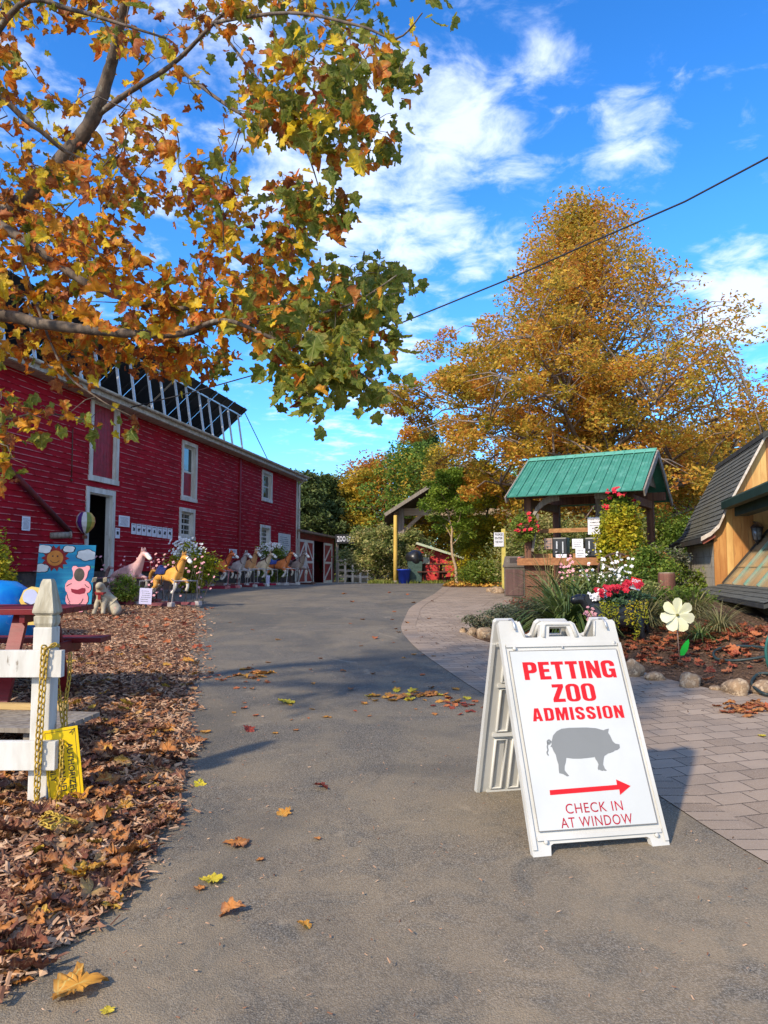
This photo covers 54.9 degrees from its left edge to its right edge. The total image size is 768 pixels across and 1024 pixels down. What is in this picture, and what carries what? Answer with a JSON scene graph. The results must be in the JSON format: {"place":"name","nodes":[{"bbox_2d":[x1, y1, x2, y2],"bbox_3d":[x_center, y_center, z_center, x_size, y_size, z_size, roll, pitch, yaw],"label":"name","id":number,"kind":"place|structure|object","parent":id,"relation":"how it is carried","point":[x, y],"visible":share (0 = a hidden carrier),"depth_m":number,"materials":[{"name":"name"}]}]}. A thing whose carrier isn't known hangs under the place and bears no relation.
{"place":"outdoors","nodes":[
{"label":"outdoors","id":0,"kind":"place"},
{"bbox_2d":[0,586,222,682],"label":"mulch chips","id":1,"kind":"object","parent":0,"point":[131,660],"visible":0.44,"depth_m":9.06,"materials":[{"name":"brown wood"}]},
{"bbox_2d":[108,573,143,601],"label":"pot shrub","id":2,"kind":"object","parent":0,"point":[123,596],"visible":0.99,"depth_m":13.25,"materials":[{"name":"green plant"}]},
{"bbox_2d":[0,584,767,1023],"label":"road","id":3,"kind":"structure","parent":0,"point":[518,962],"depth_m":3.02,"materials":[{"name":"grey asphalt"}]},
{"bbox_2d":[50,961,108,999],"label":"fallen leaf","id":4,"kind":"object","parent":3,"relation":"on","point":[79,978],"visible":1,"depth_m":2.33,"materials":[{"name":"yellow plant"}]},
{"bbox_2d":[0,664,208,1003],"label":"mulch chips","id":5,"kind":"object","parent":3,"relation":"on","point":[59,935],"visible":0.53,"depth_m":3.75,"materials":[{"name":"brown wood"}]},
{"bbox_2d":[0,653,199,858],"bbox_3d":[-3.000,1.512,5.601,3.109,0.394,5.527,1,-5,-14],"label":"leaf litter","id":6,"kind":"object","parent":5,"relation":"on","point":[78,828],"visible":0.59,"depth_m":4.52,"materials":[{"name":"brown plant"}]},
{"bbox_2d":[0,653,208,984],"bbox_3d":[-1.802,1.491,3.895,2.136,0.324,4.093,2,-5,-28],"label":"leaf litter","id":7,"kind":"object","parent":5,"relation":"on","point":[29,939],"visible":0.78,"depth_m":3.14,"materials":[{"name":"brown plant"}]},
{"bbox_2d":[95,553,214,606],"bbox_3d":[-4.362,1.272,13.921,2.234,1.013,1.042,0,-5,0],"label":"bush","id":8,"kind":"object","parent":3,"relation":"on","point":[156,565],"visible":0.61,"depth_m":13.84,"materials":[{"name":"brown plant"}]},
{"bbox_2d":[197,550,239,588],"bbox_3d":[-4.499,1.538,19.933,1.243,1.050,0.754,-1,-5,12],"label":"rocking horse","id":9,"kind":"object","parent":3,"relation":"on","point":[227,560],"visible":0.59,"depth_m":19.82},
{"bbox_2d":[210,550,257,587],"bbox_3d":[-4.201,1.597,20.820,1.243,1.050,0.754,-3,-5,30],"label":"rocking horse","id":10,"kind":"object","parent":3,"relation":"on","point":[239,565],"visible":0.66,"depth_m":20.66},
{"bbox_2d":[224,548,269,585],"bbox_3d":[-4.010,1.626,21.710,0.804,1.119,1.324,4,-6,-45],"label":"rocking horse","id":11,"kind":"object","parent":3,"relation":"on","point":[250,564],"visible":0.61,"depth_m":21.47},
{"bbox_2d":[235,550,279,584],"bbox_3d":[-3.867,1.734,22.918,1.283,1.084,0.779,-2,-5,25],"label":"rocking horse","id":12,"kind":"object","parent":3,"relation":"on","point":[263,564],"visible":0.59,"depth_m":22.76},
{"bbox_2d":[255,549,299,584],"bbox_3d":[-3.353,1.754,23.519,1.351,1.142,0.820,-2,-5,22],"label":"rocking horse","id":13,"kind":"object","parent":3,"relation":"on","point":[281,564],"visible":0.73,"depth_m":23.38},
{"bbox_2d":[273,550,315,583],"bbox_3d":[-2.950,1.834,24.505,1.351,1.142,0.820,-4,-6,40],"label":"rocking horse","id":14,"kind":"object","parent":3,"relation":"on","point":[298,564],"visible":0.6,"depth_m":24.30},
{"bbox_2d":[0,573,767,956],"bbox_3d":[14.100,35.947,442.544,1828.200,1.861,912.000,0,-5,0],"label":"ground","id":15,"kind":"structure","parent":0,"point":[736,669],"depth_m":7.91,"materials":[{"name":"soil"}]},
{"bbox_2d":[0,518,19,582],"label":"hedge","id":16,"kind":"object","parent":15,"relation":"on","point":[4,569],"visible":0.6,"depth_m":12.06,"materials":[{"name":"green plant"}]},
{"bbox_2d":[0,580,38,643],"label":"painted dome","id":17,"kind":"structure","parent":15,"relation":"on","point":[13,592],"depth_m":9.03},
{"bbox_2d":[0,579,64,800],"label":"rail fence","id":18,"kind":"object","parent":15,"relation":"on","point":[19,754],"visible":0.82,"depth_m":3.80,"materials":[{"name":"white paint"}]},
{"bbox_2d":[36,642,59,800],"bbox_3d":[-1.731,1.077,3.828,0.085,0.806,0.179,0,-5,0],"label":"plastic chain","id":19,"kind":"object","parent":18,"relation":"hanging from","point":[43,703],"visible":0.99,"depth_m":3.75,"materials":[{"name":"yellow plastic"}]},
{"bbox_2d":[34,644,78,830],"bbox_3d":[-1.552,1.151,3.545,0.236,0.981,0.618,2,-5,-24],"label":"plastic chain","id":20,"kind":"object","parent":18,"relation":"hanging from","point":[53,814],"visible":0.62,"depth_m":3.72,"materials":[{"name":"yellow plastic"}]},
{"bbox_2d":[43,726,83,800],"bbox_3d":[-1.652,1.296,3.808,0.211,0.378,0.041,2,-5,-19],"label":"caution tag","id":21,"kind":"object","parent":20,"relation":"hanging from","point":[72,777],"visible":0.78,"depth_m":3.81,"materials":[{"name":"yellow plastic"}]},
{"bbox_2d":[55,677,64,807],"bbox_3d":[-1.677,1.192,3.828,0.049,0.629,0.313,2,-5,-26],"label":"plastic chain","id":22,"kind":"object","parent":18,"relation":"hanging from","point":[62,756],"visible":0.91,"depth_m":3.77,"materials":[{"name":"yellow plastic"}]},
{"bbox_2d":[63,652,71,726],"bbox_3d":[-1.704,0.952,3.974,0.033,0.388,0.114,1,-5,-15],"label":"plastic chain","id":23,"kind":"object","parent":18,"relation":"hanging from","point":[68,680],"visible":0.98,"depth_m":3.98,"materials":[{"name":"yellow plastic"}]},
{"bbox_2d":[0,702,99,739],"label":"slatted bench","id":24,"kind":"object","parent":15,"relation":"on","point":[14,717],"visible":0.46,"depth_m":4.77,"materials":[{"name":"grey wood"}]},
{"bbox_2d":[0,604,110,709],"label":"picnic table","id":25,"kind":"object","parent":15,"relation":"on","point":[16,638],"visible":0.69,"depth_m":5.60,"materials":[{"name":"red wood"}]},
{"bbox_2d":[35,544,95,603],"bbox_3d":[-5.554,1.135,13.002,0.964,1.130,0.524,1,-5,-8],"label":"painted board","id":26,"kind":"object","parent":15,"relation":"on","point":[57,562],"visible":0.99,"depth_m":12.84,"materials":[{"name":"blue paint"}]},
{"bbox_2d":[65,565,91,612],"bbox_3d":[-4.905,1.260,12.014,0.432,0.789,0.376,0,-5,0],"label":"photo cutout","id":27,"kind":"object","parent":15,"relation":"on","point":[78,587],"visible":0.84,"depth_m":11.85},
{"bbox_2d":[92,577,121,615],"bbox_3d":[-4.429,1.347,11.787,0.458,0.620,0.364,3,-5,-30],"label":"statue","id":28,"kind":"object","parent":15,"relation":"on","point":[106,600],"visible":1,"depth_m":11.69,"materials":[{"name":"white stone"}]},
{"bbox_2d":[23,601,210,660],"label":"leaf litter","id":29,"kind":"object","parent":15,"relation":"on","point":[108,648],"visible":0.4,"depth_m":9.63,"materials":[{"name":"brown plant"}]},
{"bbox_2d":[92,548,161,604],"bbox_3d":[-4.816,1.192,13.886,1.243,1.050,0.754,-3,-5,30],"label":"rocking horse","id":30,"kind":"object","parent":15,"relation":"on","point":[136,567],"visible":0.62,"depth_m":13.73},
{"bbox_2d":[0,343,309,584],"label":"barn","id":31,"kind":"structure","parent":15,"relation":"on","point":[220,497],"depth_m":20.67,"materials":[{"name":"red wood"}]},
{"bbox_2d":[76,512,95,538],"bbox_3d":[-7.397,0.203,18.320,0.480,0.918,0.480,0,-5,0],"label":"balloon ornament","id":32,"kind":"object","parent":31,"relation":"hanging from","point":[85,522],"visible":1,"depth_m":18.17,"materials":[{"name":"multicoloured plastic"}]},
{"bbox_2d":[0,269,267,458],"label":"solar array","id":33,"kind":"object","parent":31,"relation":"attached to","point":[191,410],"visible":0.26,"depth_m":23.98,"materials":[{"name":"glass"}]},
{"bbox_2d":[178,507,195,540],"bbox_3d":[-6.498,0.398,24.166,0.200,1.036,1.167,-1,-5,11],"label":"window","id":34,"kind":"structure","parent":31,"relation":"in","point":[186,515],"depth_m":24.32,"materials":[{"name":"white paint"}]},
{"bbox_2d":[180,440,197,502],"bbox_3d":[-6.481,-1.320,24.393,0.200,1.962,1.174,-1,-5,11],"label":"window","id":35,"kind":"structure","parent":31,"relation":"in","point":[189,463],"depth_m":24.58,"materials":[{"name":"white paint"}]},
{"bbox_2d":[261,469,272,502],"bbox_3d":[-5.091,-1.087,31.831,0.200,1.321,1.325,-1,-5,11],"label":"window","id":36,"kind":"structure","parent":31,"relation":"in","point":[267,477],"depth_m":32.08,"materials":[{"name":"white paint"}]},
{"bbox_2d":[121,156,767,409],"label":"overhead cable","id":37,"kind":"object","parent":31,"relation":"attached to","point":[713,186],"visible":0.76,"depth_m":13.04,"materials":[{"name":"plastic"}]},
{"bbox_2d":[134,552,201,606],"bbox_3d":[-3.895,1.204,13.430,1.162,0.982,0.705,-3,-5,34],"label":"rocking horse","id":38,"kind":"object","parent":15,"relation":"on","point":[173,575],"visible":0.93,"depth_m":13.31},
{"bbox_2d":[162,536,226,592],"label":"flower bush","id":39,"kind":"object","parent":15,"relation":"on","point":[188,545],"visible":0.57,"depth_m":17.39,"materials":[{"name":"green plant"}]},
{"bbox_2d":[0,0,459,498],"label":"tree","id":40,"kind":"object","parent":15,"relation":"on","point":[336,332],"visible":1,"depth_m":4.00,"materials":[{"name":"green plant"}]},
{"bbox_2d":[252,541,288,582],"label":"flower bush","id":41,"kind":"object","parent":15,"relation":"on","point":[266,550],"visible":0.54,"depth_m":26.06,"materials":[{"name":"green plant"}]},
{"bbox_2d":[297,529,334,582],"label":"red shed","id":42,"kind":"structure","parent":15,"relation":"on","point":[321,545],"depth_m":41.78,"materials":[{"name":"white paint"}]},
{"bbox_2d":[297,538,313,582],"bbox_3d":[-4.017,2.555,37.822,0.070,2.300,3.210,-1,-5,9],"label":"door","id":43,"kind":"structure","parent":42,"relation":"in","point":[308,545],"depth_m":38.17,"materials":[{"name":"white paint"}]},
{"bbox_2d":[323,542,331,582],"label":"door","id":44,"kind":"structure","parent":42,"relation":"in","point":[327,547],"depth_m":42.61,"materials":[{"name":"white paint"}]},
{"bbox_2d":[297,469,350,571],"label":"pine tree","id":45,"kind":"object","parent":15,"relation":"on","point":[312,492],"visible":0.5,"depth_m":46.58,"materials":[{"name":"green plant"}]},
{"bbox_2d":[314,471,359,575],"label":"pine tree","id":46,"kind":"object","parent":15,"relation":"on","point":[330,482],"visible":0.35,"depth_m":49.62,"materials":[{"name":"green plant"}]},
{"bbox_2d":[335,534,353,582],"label":"banner sign","id":47,"kind":"object","parent":15,"relation":"on","point":[340,538],"visible":0.74,"depth_m":40.96,"materials":[{"name":"metal"}]},
{"bbox_2d":[337,484,378,581],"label":"golden tree","id":48,"kind":"object","parent":15,"relation":"on","point":[347,498],"visible":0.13,"depth_m":51.25,"materials":[{"name":"yellow plant"}]},
{"bbox_2d":[336,462,401,565],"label":"golden tree","id":49,"kind":"object","parent":15,"relation":"on","point":[346,481],"visible":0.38,"depth_m":51.23,"materials":[{"name":"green plant"}]},
{"bbox_2d":[331,522,410,580],"bbox_3d":[-0.076,1.764,29.700,3.247,2.672,3.413,3,-5,-33],"label":"bush","id":50,"kind":"object","parent":15,"relation":"on","point":[375,545],"visible":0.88,"depth_m":29.15,"materials":[{"name":"green plant"}]},
{"bbox_2d":[335,449,406,546],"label":"orange tree","id":51,"kind":"object","parent":15,"relation":"on","point":[367,464],"visible":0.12,"depth_m":53.25,"materials":[{"name":"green plant"}]},
{"bbox_2d":[393,515,397,582],"bbox_3d":[0.433,1.404,27.775,0.190,2.574,0.181,0,-5,0],"label":"pole","id":52,"kind":"object","parent":15,"relation":"on","point":[395,556],"visible":0.86,"depth_m":27.72,"materials":[{"name":"yellow wood"}]},
{"bbox_2d":[345,436,453,549],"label":"green tree","id":53,"kind":"object","parent":15,"relation":"on","point":[420,454],"visible":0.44,"depth_m":45.39,"materials":[{"name":"green plant"}]},
{"bbox_2d":[388,526,437,576],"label":"bush","id":54,"kind":"object","parent":15,"relation":"on","point":[415,536],"visible":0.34,"depth_m":30.25,"materials":[{"name":"green plant"}]},
{"bbox_2d":[409,583,443,583],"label":"gravel","id":55,"kind":"structure","parent":15,"relation":"on","point":[426,583],"depth_m":26.98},
{"bbox_2d":[405,550,422,581],"bbox_3d":[1.150,2.069,27.914,0.692,1.275,0.675,0,-5,0],"label":"wheelie bin","id":56,"kind":"object","parent":55,"relation":"on","point":[414,559],"visible":0.95,"depth_m":27.67,"materials":[{"name":"green plastic"}]},
{"bbox_2d":[417,563,452,582],"bbox_3d":[1.875,2.372,28.401,1.350,0.780,1.762,0,-5,-4],"label":"picnic table","id":57,"kind":"object","parent":55,"relation":"on","point":[424,572],"visible":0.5,"depth_m":28.03,"materials":[{"name":"red wood"}]},
{"bbox_2d":[415,542,463,580],"bbox_3d":[2.686,2.224,31.322,3.768,1.762,3.600,0,-5,0],"label":"red hut","id":58,"kind":"object","parent":15,"relation":"on","point":[438,557],"visible":0.33,"depth_m":29.91,"materials":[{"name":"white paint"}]},
{"bbox_2d":[387,438,505,552],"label":"golden tree","id":59,"kind":"object","parent":15,"relation":"on","point":[438,448],"visible":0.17,"depth_m":43.76,"materials":[{"name":"orange plant"}]},
{"bbox_2d":[417,466,479,582],"bbox_3d":[2.289,0.542,24.075,2.204,4.072,1.978,-2,-5,26],"label":"young tree","id":60,"kind":"object","parent":15,"relation":"on","point":[451,479],"visible":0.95,"depth_m":23.91,"materials":[{"name":"green plant"}]},
{"bbox_2d":[404,492,519,559],"bbox_3d":[4.772,0.957,37.963,7.268,5.859,6.887,3,-5,-29],"label":"golden tree","id":61,"kind":"object","parent":15,"relation":"on","point":[443,539],"visible":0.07,"depth_m":37.66,"materials":[{"name":"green plant"}]},
{"bbox_2d":[384,459,543,549],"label":"open pavilion","id":62,"kind":"structure","parent":15,"relation":"on","point":[406,507],"depth_m":33.80,"materials":[{"name":"wood"}]},
{"bbox_2d":[442,557,501,584],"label":"hedge","id":63,"kind":"object","parent":15,"relation":"on","point":[478,573],"visible":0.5,"depth_m":22.18,"materials":[{"name":"green plant"}]},
{"bbox_2d":[439,526,516,582],"bbox_3d":[3.330,1.497,25.481,3.168,2.091,1.793,0,-5,0],"label":"hedge","id":64,"kind":"object","parent":15,"relation":"on","point":[467,547],"visible":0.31,"depth_m":25.31,"materials":[{"name":"green plant"}]},
{"bbox_2d":[446,457,518,565],"bbox_3d":[3.513,0.361,26.030,2.918,4.742,2.520,-1,-5,16],"label":"young tree","id":65,"kind":"object","parent":15,"relation":"on","point":[489,521],"visible":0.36,"depth_m":25.78,"materials":[{"name":"green plant"}]},
{"bbox_2d":[457,608,537,628],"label":"shrub","id":66,"kind":"object","parent":15,"relation":"on","point":[486,621],"visible":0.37,"depth_m":10.05,"materials":[{"name":"green plant"}]},
{"bbox_2d":[503,556,524,596],"bbox_3d":[2.951,1.424,16.311,0.521,0.889,0.521,-2,-5,28],"label":"litter bin","id":67,"kind":"object","parent":15,"relation":"on","point":[509,566],"visible":0.58,"depth_m":16.10,"materials":[{"name":"plastic"}]},
{"bbox_2d":[485,597,553,625],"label":"shrub","id":68,"kind":"object","parent":15,"relation":"on","point":[514,611],"visible":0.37,"depth_m":10.03,"materials":[{"name":"green plant"}]},
{"bbox_2d":[472,506,591,587],"bbox_3d":[4.431,0.951,20.374,3.969,2.357,1.975,0,-5,0],"label":"hedge","id":69,"kind":"object","parent":15,"relation":"on","point":[512,549],"visible":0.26,"depth_m":20.08,"materials":[{"name":"green plant"}]},
{"bbox_2d":[512,533,566,604],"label":"seed grass","id":70,"kind":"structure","parent":15,"relation":"on","point":[547,581],"depth_m":11.93,"materials":[{"name":"green plant"}]},
{"bbox_2d":[465,559,675,636],"bbox_3d":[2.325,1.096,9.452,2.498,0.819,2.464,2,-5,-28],"label":"strap grass","id":71,"kind":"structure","parent":15,"relation":"on","point":[580,622],"depth_m":9.11,"materials":[{"name":"green plant"}]},
{"bbox_2d":[380,185,767,578],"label":"maple tree","id":72,"kind":"object","parent":15,"relation":"on","point":[595,380],"visible":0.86,"depth_m":22.62,"materials":[{"name":"orange plant"}]},
{"bbox_2d":[401,587,767,862],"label":"path border","id":73,"kind":"object","parent":15,"relation":"on","point":[722,822],"visible":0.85,"depth_m":3.98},
{"bbox_2d":[504,448,672,596],"bbox_3d":[4.566,0.356,16.235,2.890,3.328,2.959,-3,-5,31],"label":"feed kiosk","id":74,"kind":"object","parent":15,"relation":"on","point":[555,483],"visible":0.84,"depth_m":15.80,"materials":[{"name":"green metal"}]},
{"bbox_2d":[507,505,539,545],"bbox_3d":[2.999,0.282,15.877,0.706,0.920,0.653,0,-5,0],"label":"hanging basket","id":75,"kind":"object","parent":74,"relation":"hanging from","point":[525,534],"visible":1,"depth_m":15.76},
{"bbox_2d":[552,537,569,557],"bbox_3d":[3.754,0.755,15.717,0.321,0.424,0.313,-3,-5,31],"label":"feed dispenser","id":76,"kind":"object","parent":74,"relation":"on","point":[561,545],"visible":0.85,"depth_m":15.65,"materials":[{"name":"black plastic"}]},
{"bbox_2d":[601,492,639,520],"bbox_3d":[4.722,-0.126,14.868,0.702,0.905,0.676,0,-5,0],"label":"hanging basket","id":77,"kind":"object","parent":74,"relation":"hanging from","point":[616,498],"visible":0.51,"depth_m":14.75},
{"bbox_2d":[591,486,654,568],"bbox_3d":[4.708,0.563,14.649,1.172,2.158,1.103,-2,-5,28],"label":"vine","id":78,"kind":"object","parent":74,"relation":"attached to","point":[617,528],"visible":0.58,"depth_m":14.53,"materials":[{"name":"yellow plant"}]},
{"bbox_2d":[558,550,634,598],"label":"perennial","id":79,"kind":"object","parent":15,"relation":"on","point":[593,577],"visible":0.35,"depth_m":10.27,"materials":[{"name":"white plant"}]},
{"bbox_2d":[570,579,655,640],"bbox_3d":[2.646,1.139,8.541,0.978,0.720,0.584,0,-5,0],"label":"animal planter","id":80,"kind":"object","parent":15,"relation":"on","point":[621,607],"visible":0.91,"depth_m":8.44,"materials":[{"name":"black plastic"}]},
{"bbox_2d":[569,508,669,589],"bbox_3d":[5.960,0.844,19.033,2.763,2.449,1.825,0,-5,0],"label":"hedge","id":81,"kind":"object","parent":15,"relation":"on","point":[583,536],"visible":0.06,"depth_m":18.92,"materials":[{"name":"green plant"}]},
{"bbox_2d":[475,610,767,692],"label":"bed mulch","id":82,"kind":"object","parent":15,"relation":"on","point":[764,675],"visible":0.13,"depth_m":7.72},
{"bbox_2d":[588,575,676,606],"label":"shrub","id":83,"kind":"object","parent":15,"relation":"on","point":[645,588],"visible":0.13,"depth_m":10.13,"materials":[{"name":"green plant"}]},
{"bbox_2d":[591,545,678,579],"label":"perennial","id":84,"kind":"object","parent":15,"relation":"on","point":[611,565],"visible":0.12,"depth_m":14.00,"materials":[{"name":"green plant"}]},
{"bbox_2d":[626,658,644,676],"bbox_3d":[2.458,1.565,7.275,0.212,0.246,0.177,-2,-5,20],"label":"field stone","id":85,"kind":"object","parent":15,"relation":"on","point":[635,668],"visible":0.57,"depth_m":7.22,"materials":[{"name":"grey stone"}]},
{"bbox_2d":[581,579,700,626],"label":"seed grass","id":86,"kind":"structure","parent":15,"relation":"on","point":[652,613],"depth_m":8.87,"materials":[{"name":"plant"}]},
{"bbox_2d":[525,620,767,680],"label":"bed leaves","id":87,"kind":"object","parent":15,"relation":"on","point":[733,649],"visible":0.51,"depth_m":7.93,"materials":[{"name":"red plant"}]},
{"bbox_2d":[609,542,688,590],"bbox_3d":[4.478,1.005,12.493,1.280,1.014,1.042,0,-5,0],"label":"perennial","id":88,"kind":"object","parent":15,"relation":"on","point":[651,557],"visible":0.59,"depth_m":12.41,"materials":[{"name":"green plant"}]},
{"bbox_2d":[658,572,675,601],"bbox_3d":[4.146,1.185,10.825,0.255,0.601,0.251,0,-5,0],"label":"stump post","id":89,"kind":"object","parent":15,"relation":"on","point":[668,576],"visible":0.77,"depth_m":10.74,"materials":[{"name":"brown wood"}]},
{"bbox_2d":[640,498,694,569],"bbox_3d":[7.362,0.868,19.518,3.717,2.446,2.438,0,-5,0],"label":"hedge","id":90,"kind":"object","parent":15,"relation":"on","point":[675,532],"visible":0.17,"depth_m":19.18,"materials":[{"name":"green plant"}]},
{"bbox_2d":[641,544,697,587],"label":"perennial","id":91,"kind":"object","parent":15,"relation":"on","point":[678,556],"visible":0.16,"depth_m":14.17,"materials":[{"name":"green plant"}]},
{"bbox_2d":[660,598,694,659],"bbox_3d":[3.088,1.228,7.785,0.362,0.649,0.067,0,-5,0],"label":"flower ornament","id":92,"kind":"object","parent":15,"relation":"on","point":[677,615],"visible":1,"depth_m":7.79,"materials":[{"name":"beige plastic"}]},
{"bbox_2d":[643,584,720,612],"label":"shrub","id":93,"kind":"object","parent":15,"relation":"on","point":[686,591],"visible":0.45,"depth_m":9.74,"materials":[{"name":"green plant"}]},
{"bbox_2d":[679,672,700,687],"bbox_3d":[2.817,1.568,6.815,0.266,0.189,0.187,4,-6,-40],"label":"field stone","id":94,"kind":"object","parent":15,"relation":"on","point":[689,680],"visible":0.71,"depth_m":6.74,"materials":[{"name":"grey stone"}]},
{"bbox_2d":[675,563,707,589],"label":"shrub","id":95,"kind":"object","parent":15,"relation":"on","point":[699,580],"visible":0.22,"depth_m":14.39,"materials":[{"name":"green plant"}]},
{"bbox_2d":[653,581,741,618],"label":"seed grass","id":96,"kind":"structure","parent":15,"relation":"on","point":[697,607],"depth_m":9.32,"materials":[{"name":"green plant"}]},
{"bbox_2d":[668,615,731,641],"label":"seed grass","id":97,"kind":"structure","parent":15,"relation":"on","point":[699,634],"depth_m":8.10,"materials":[{"name":"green plant"}]},
{"bbox_2d":[645,411,767,514],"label":"copper tree","id":98,"kind":"object","parent":15,"relation":"on","point":[732,440],"visible":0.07,"depth_m":32.70,"materials":[{"name":"orange plant"}]},
{"bbox_2d":[669,430,767,586],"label":"cottage","id":99,"kind":"structure","parent":15,"relation":"on","point":[716,541],"depth_m":13.55,"materials":[{"name":"wood"}]},
{"bbox_2d":[688,600,765,632],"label":"seed grass","id":100,"kind":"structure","parent":15,"relation":"on","point":[723,622],"depth_m":8.29,"materials":[{"name":"green plant"}]},
{"bbox_2d":[699,481,767,614],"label":"roof","id":101,"kind":"structure","parent":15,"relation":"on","point":[747,576],"depth_m":11.73,"materials":[{"name":"brown wood"}]},
{"bbox_2d":[721,678,749,695],"bbox_3d":[3.094,1.568,6.512,0.217,0.221,0.245,-1,-5,10],"label":"field stone","id":102,"kind":"object","parent":15,"relation":"on","point":[738,687],"visible":0.82,"depth_m":6.42,"materials":[{"name":"beige stone"}]},
{"bbox_2d":[0,0,767,538],"label":"sky","id":103,"kind":"structure","parent":0,"point":[659,103],"materials":[{"name":"blue"}]},
{"bbox_2d":[474,617,669,856],"bbox_3d":[0.906,1.084,3.807,0.668,1.066,0.882,1,-5,-11],"label":"sandwich board","id":104,"kind":"object","parent":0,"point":[562,747],"visible":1,"depth_m":3.61,"materials":[{"name":"plastic"}]},
{"bbox_2d":[416,587,767,835],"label":"path","id":105,"kind":"structure","parent":0,"point":[691,764],"depth_m":5.42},
{"bbox_2d":[494,529,505,588],"bbox_3d":[2.757,1.160,17.599,0.275,1.526,0.088,0,-5,0],"label":"path sign","id":106,"kind":"object","parent":105,"relation":"on","point":[499,539],"visible":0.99,"depth_m":17.60,"materials":[{"name":"wood"}]},
{"bbox_2d":[712,645,767,695],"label":"garden hose","id":107,"kind":"object","parent":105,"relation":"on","point":[746,659],"visible":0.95,"depth_m":7.24,"materials":[{"name":"rubber"}]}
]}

